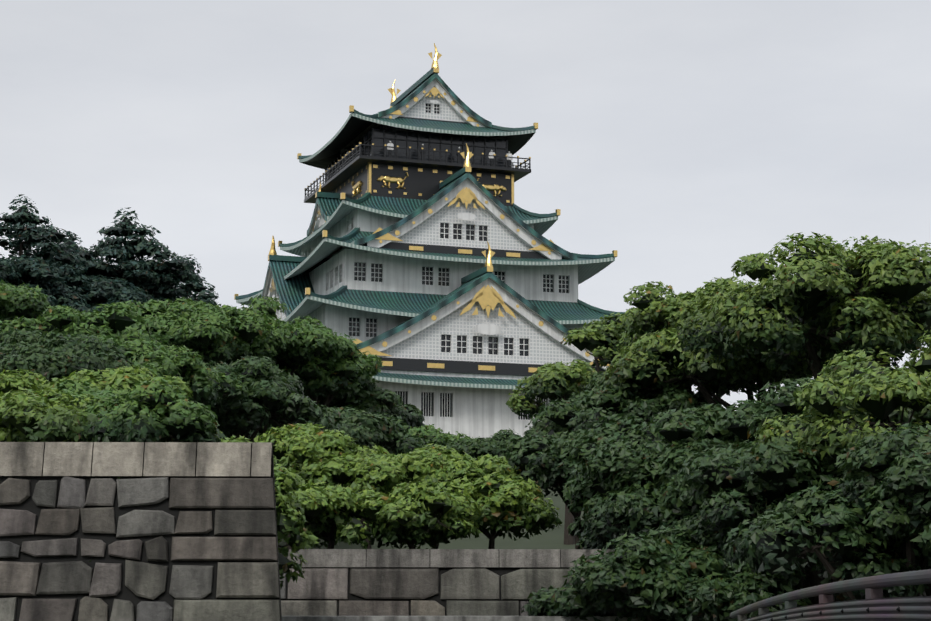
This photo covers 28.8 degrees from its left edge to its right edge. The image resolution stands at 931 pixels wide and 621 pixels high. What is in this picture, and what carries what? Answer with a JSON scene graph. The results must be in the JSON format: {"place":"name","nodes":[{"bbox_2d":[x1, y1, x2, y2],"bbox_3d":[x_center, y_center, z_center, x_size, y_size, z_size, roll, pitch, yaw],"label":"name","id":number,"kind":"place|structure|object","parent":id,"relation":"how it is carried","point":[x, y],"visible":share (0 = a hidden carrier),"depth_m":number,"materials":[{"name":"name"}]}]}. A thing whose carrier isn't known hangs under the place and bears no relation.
{"place":"outdoors","nodes":[
{"label":"outdoors","id":0,"kind":"place"},
{"bbox_2d":[278,487,594,548],"bbox_3d":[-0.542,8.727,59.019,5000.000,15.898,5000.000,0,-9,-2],"label":"ground","id":1,"kind":"structure","parent":0,"point":[551,539],"depth_m":85.17,"materials":[{"name":"soil"}]},
{"bbox_2d":[0,254,17,286],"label":"cedar tree","id":2,"kind":"object","parent":1,"relation":"on","point":[4,265],"visible":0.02,"depth_m":122.76,"materials":[{"name":"green plant"}]},
{"bbox_2d":[0,279,51,332],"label":"broad tree","id":3,"kind":"object","parent":1,"relation":"on","point":[21,301],"visible":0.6,"depth_m":94.78,"materials":[{"name":"green plant"}]},
{"bbox_2d":[0,369,52,394],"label":"maple tree","id":4,"kind":"object","parent":1,"relation":"on","point":[11,381],"visible":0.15,"depth_m":45.39,"materials":[{"name":"green plant"}]},
{"bbox_2d":[0,194,98,316],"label":"cedar tree","id":5,"kind":"object","parent":1,"relation":"on","point":[58,256],"visible":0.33,"depth_m":127.85,"materials":[{"name":"green plant"}]},
{"bbox_2d":[0,386,104,441],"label":"maple tree","id":6,"kind":"object","parent":1,"relation":"on","point":[33,416],"visible":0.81,"depth_m":41.98,"materials":[{"name":"green plant"}]},
{"bbox_2d":[0,327,136,383],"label":"broad tree","id":7,"kind":"object","parent":1,"relation":"on","point":[49,357],"visible":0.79,"depth_m":66.98,"materials":[{"name":"green plant"}]},
{"bbox_2d":[49,231,105,262],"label":"cedar tree","id":8,"kind":"object","parent":1,"relation":"on","point":[71,242],"depth_m":140.82,"materials":[{"name":"green plant"}]},
{"bbox_2d":[0,301,170,350],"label":"broad tree","id":9,"kind":"object","parent":1,"relation":"on","point":[109,320],"visible":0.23,"depth_m":82.65,"materials":[{"name":"green plant"}]},
{"bbox_2d":[48,379,133,410],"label":"maple tree","id":10,"kind":"object","parent":1,"relation":"on","point":[76,387],"visible":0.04,"depth_m":45.20,"materials":[{"name":"green plant"}]},
{"bbox_2d":[37,365,192,402],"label":"maple tree","id":11,"kind":"object","parent":1,"relation":"on","point":[120,378],"visible":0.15,"depth_m":46.50,"materials":[{"name":"green plant"}]},
{"bbox_2d":[34,207,201,314],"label":"cedar tree","id":12,"kind":"object","parent":1,"relation":"on","point":[129,276],"visible":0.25,"depth_m":131.95,"materials":[{"name":"green plant"}]},
{"bbox_2d":[0,442,281,620],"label":"tall stone wall","id":13,"kind":"structure","parent":1,"relation":"on","point":[138,531],"depth_m":38.78,"materials":[{"name":"stone"}]},
{"bbox_2d":[66,377,226,441],"bbox_3d":[-7.752,2.786,43.441,4.147,2.358,3.622,0,-9,-2],"label":"maple tree","id":14,"kind":"object","parent":1,"relation":"on","point":[158,414],"visible":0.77,"depth_m":42.69,"materials":[{"name":"green plant"}]},
{"bbox_2d":[82,335,248,405],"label":"broad tree","id":15,"kind":"object","parent":1,"relation":"on","point":[205,384],"visible":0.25,"depth_m":72.81,"materials":[{"name":"green plant"}]},
{"bbox_2d":[100,297,276,366],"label":"broad tree","id":16,"kind":"object","parent":1,"relation":"on","point":[208,332],"visible":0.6,"depth_m":96.51,"materials":[{"name":"green plant"}]},
{"bbox_2d":[163,254,220,305],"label":"cedar tree","id":17,"kind":"object","parent":1,"relation":"on","point":[196,287],"visible":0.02,"depth_m":136.49,"materials":[{"name":"green plant"}]},
{"bbox_2d":[221,435,319,587],"bbox_3d":[-6.121,8.946,45.363,4.818,11.821,3.749,0,-9,-2],"label":"maple tree","id":18,"kind":"object","parent":1,"relation":"on","point":[285,501],"visible":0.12,"depth_m":46.15,"materials":[{"name":"green plant"}]},
{"bbox_2d":[202,355,341,441],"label":"broad tree","id":19,"kind":"object","parent":1,"relation":"on","point":[277,400],"visible":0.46,"depth_m":77.15,"materials":[{"name":"green plant"}]},
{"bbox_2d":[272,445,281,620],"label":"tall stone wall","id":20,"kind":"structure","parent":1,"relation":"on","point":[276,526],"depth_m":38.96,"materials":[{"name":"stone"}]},
{"bbox_2d":[231,294,358,378],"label":"broad tree","id":21,"kind":"object","parent":1,"relation":"on","point":[298,340],"visible":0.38,"depth_m":102.24,"materials":[{"name":"green plant"}]},
{"bbox_2d":[225,422,391,548],"bbox_3d":[-5.744,6.658,65.114,6.828,5.495,6.845,-3,-10,21],"label":"maple tree","id":22,"kind":"object","parent":1,"relation":"on","point":[298,443],"visible":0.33,"depth_m":63.78,"materials":[{"name":"green plant"}]},
{"bbox_2d":[266,345,383,407],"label":"broad tree","id":23,"kind":"object","parent":1,"relation":"on","point":[322,376],"visible":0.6,"depth_m":104.42,"materials":[{"name":"green plant"}]},
{"bbox_2d":[289,481,383,548],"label":"maple tree","id":24,"kind":"object","parent":1,"relation":"on","point":[329,509],"visible":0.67,"depth_m":58.20,"materials":[{"name":"green plant"}]},
{"bbox_2d":[248,405,425,457],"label":"broad tree","id":25,"kind":"object","parent":1,"relation":"on","point":[371,430],"visible":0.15,"depth_m":87.12,"materials":[{"name":"green plant"}]},
{"bbox_2d":[276,434,438,463],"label":"broad tree","id":26,"kind":"object","parent":1,"relation":"on","point":[414,440],"depth_m":99.81,"materials":[{"name":"green plant"}]},
{"bbox_2d":[280,450,447,548],"bbox_3d":[-3.414,7.077,63.718,6.478,4.251,5.236,-3,-10,20],"label":"maple tree","id":27,"kind":"object","parent":1,"relation":"on","point":[381,474],"visible":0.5,"depth_m":62.15,"materials":[{"name":"green plant"}]},
{"bbox_2d":[318,379,424,428],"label":"broad tree","id":28,"kind":"object","parent":1,"relation":"on","point":[378,399],"visible":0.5,"depth_m":109.70,"materials":[{"name":"green plant"}]},
{"bbox_2d":[335,481,481,548],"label":"maple tree","id":29,"kind":"object","parent":1,"relation":"on","point":[410,515],"visible":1,"depth_m":58.26,"materials":[{"name":"green plant"}]},
{"bbox_2d":[234,43,626,438],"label":"castle","id":30,"kind":"structure","parent":1,"relation":"on","point":[437,272],"depth_m":158.50,"materials":[{"name":"paint"}]},
{"bbox_2d":[404,424,473,446],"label":"broad tree","id":31,"kind":"object","parent":1,"relation":"on","point":[426,433],"visible":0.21,"depth_m":120.60,"materials":[{"name":"green plant"}]},
{"bbox_2d":[369,443,525,548],"bbox_3d":[-0.773,7.130,65.189,5.630,4.663,6.474,-8,-12,43],"label":"maple tree","id":32,"kind":"object","parent":1,"relation":"on","point":[451,464],"visible":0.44,"depth_m":63.37,"materials":[{"name":"green plant"}]},
{"bbox_2d":[282,616,641,620],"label":"stone ledge","id":33,"kind":"object","parent":1,"relation":"on","point":[433,618],"depth_m":48.96,"materials":[{"name":"stone"}]},
{"bbox_2d":[442,428,523,459],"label":"broad tree","id":34,"kind":"object","parent":1,"relation":"on","point":[494,445],"visible":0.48,"depth_m":115.84,"materials":[{"name":"green plant"}]},
{"bbox_2d":[429,471,562,548],"bbox_3d":[0.772,7.247,62.022,5.360,3.431,4.384,-3,-10,20],"label":"maple tree","id":35,"kind":"object","parent":1,"relation":"on","point":[513,505],"visible":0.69,"depth_m":60.92,"materials":[{"name":"green plant"}]},
{"bbox_2d":[505,429,590,548],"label":"dark tree","id":36,"kind":"object","parent":1,"relation":"on","point":[542,463],"visible":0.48,"depth_m":64.40,"materials":[{"name":"green plant"}]},
{"bbox_2d":[506,359,596,544],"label":"zelkova tree","id":37,"kind":"object","parent":1,"relation":"on","point":[558,381],"visible":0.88,"depth_m":83.17,"materials":[{"name":"green plant"}]},
{"bbox_2d":[560,307,640,376],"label":"zelkova tree","id":38,"kind":"object","parent":1,"relation":"on","point":[598,340],"visible":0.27,"depth_m":75.79,"materials":[{"name":"green plant"}]},
{"bbox_2d":[278,549,926,615],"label":"stone wall","id":39,"kind":"structure","parent":1,"relation":"on","point":[420,582],"depth_m":53.92,"materials":[{"name":"stone"}]},
{"bbox_2d":[523,371,726,439],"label":"dark tree","id":40,"kind":"object","parent":1,"relation":"on","point":[588,407],"visible":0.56,"depth_m":67.19,"materials":[{"name":"green plant"}]},
{"bbox_2d":[521,519,812,620],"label":"dark tree","id":41,"kind":"object","parent":1,"relation":"on","point":[668,574],"visible":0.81,"depth_m":47.54,"materials":[{"name":"green plant"}]},
{"bbox_2d":[560,399,777,548],"bbox_3d":[8.171,9.799,57.107,10.342,13.842,11.028,0,-9,-2],"label":"dark tree","id":42,"kind":"object","parent":1,"relation":"on","point":[622,482],"visible":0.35,"depth_m":55.02,"materials":[{"name":"green plant"}]},
{"bbox_2d":[617,277,749,396],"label":"zelkova tree","id":43,"kind":"object","parent":1,"relation":"on","point":[658,312],"visible":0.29,"depth_m":69.78,"materials":[{"name":"green plant"}]},
{"bbox_2d":[596,327,901,416],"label":"zelkova tree","id":44,"kind":"object","parent":1,"relation":"on","point":[661,357],"visible":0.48,"depth_m":66.93,"materials":[{"name":"green plant"}]},
{"bbox_2d":[675,377,926,604],"bbox_3d":[9.740,8.791,51.129,8.134,13.954,9.991,0,-9,-2],"label":"dark tree","id":45,"kind":"object","parent":1,"relation":"on","point":[730,484],"visible":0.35,"depth_m":48.70,"materials":[{"name":"green plant"}]},
{"bbox_2d":[676,232,930,381],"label":"zelkova tree","id":46,"kind":"object","parent":1,"relation":"on","point":[828,300],"visible":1,"depth_m":58.12,"materials":[{"name":"green plant"}]},
{"bbox_2d":[720,422,930,600],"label":"dark tree","id":47,"kind":"object","parent":1,"relation":"on","point":[877,518],"visible":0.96,"depth_m":42.83,"materials":[{"name":"green plant"}]},
{"bbox_2d":[730,569,930,620],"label":"bridge railing","id":48,"kind":"object","parent":1,"relation":"on","point":[874,605],"visible":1,"depth_m":20.76,"materials":[{"name":"grey metal"}]},
{"bbox_2d":[748,330,930,595],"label":"zelkova tree","id":49,"kind":"object","parent":1,"relation":"on","point":[901,396],"visible":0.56,"depth_m":47.65,"materials":[{"name":"green plant"}]},
{"bbox_2d":[0,0,930,410],"label":"sky","id":50,"kind":"structure","parent":0,"point":[683,139],"materials":[{"name":"white"}]}
]}

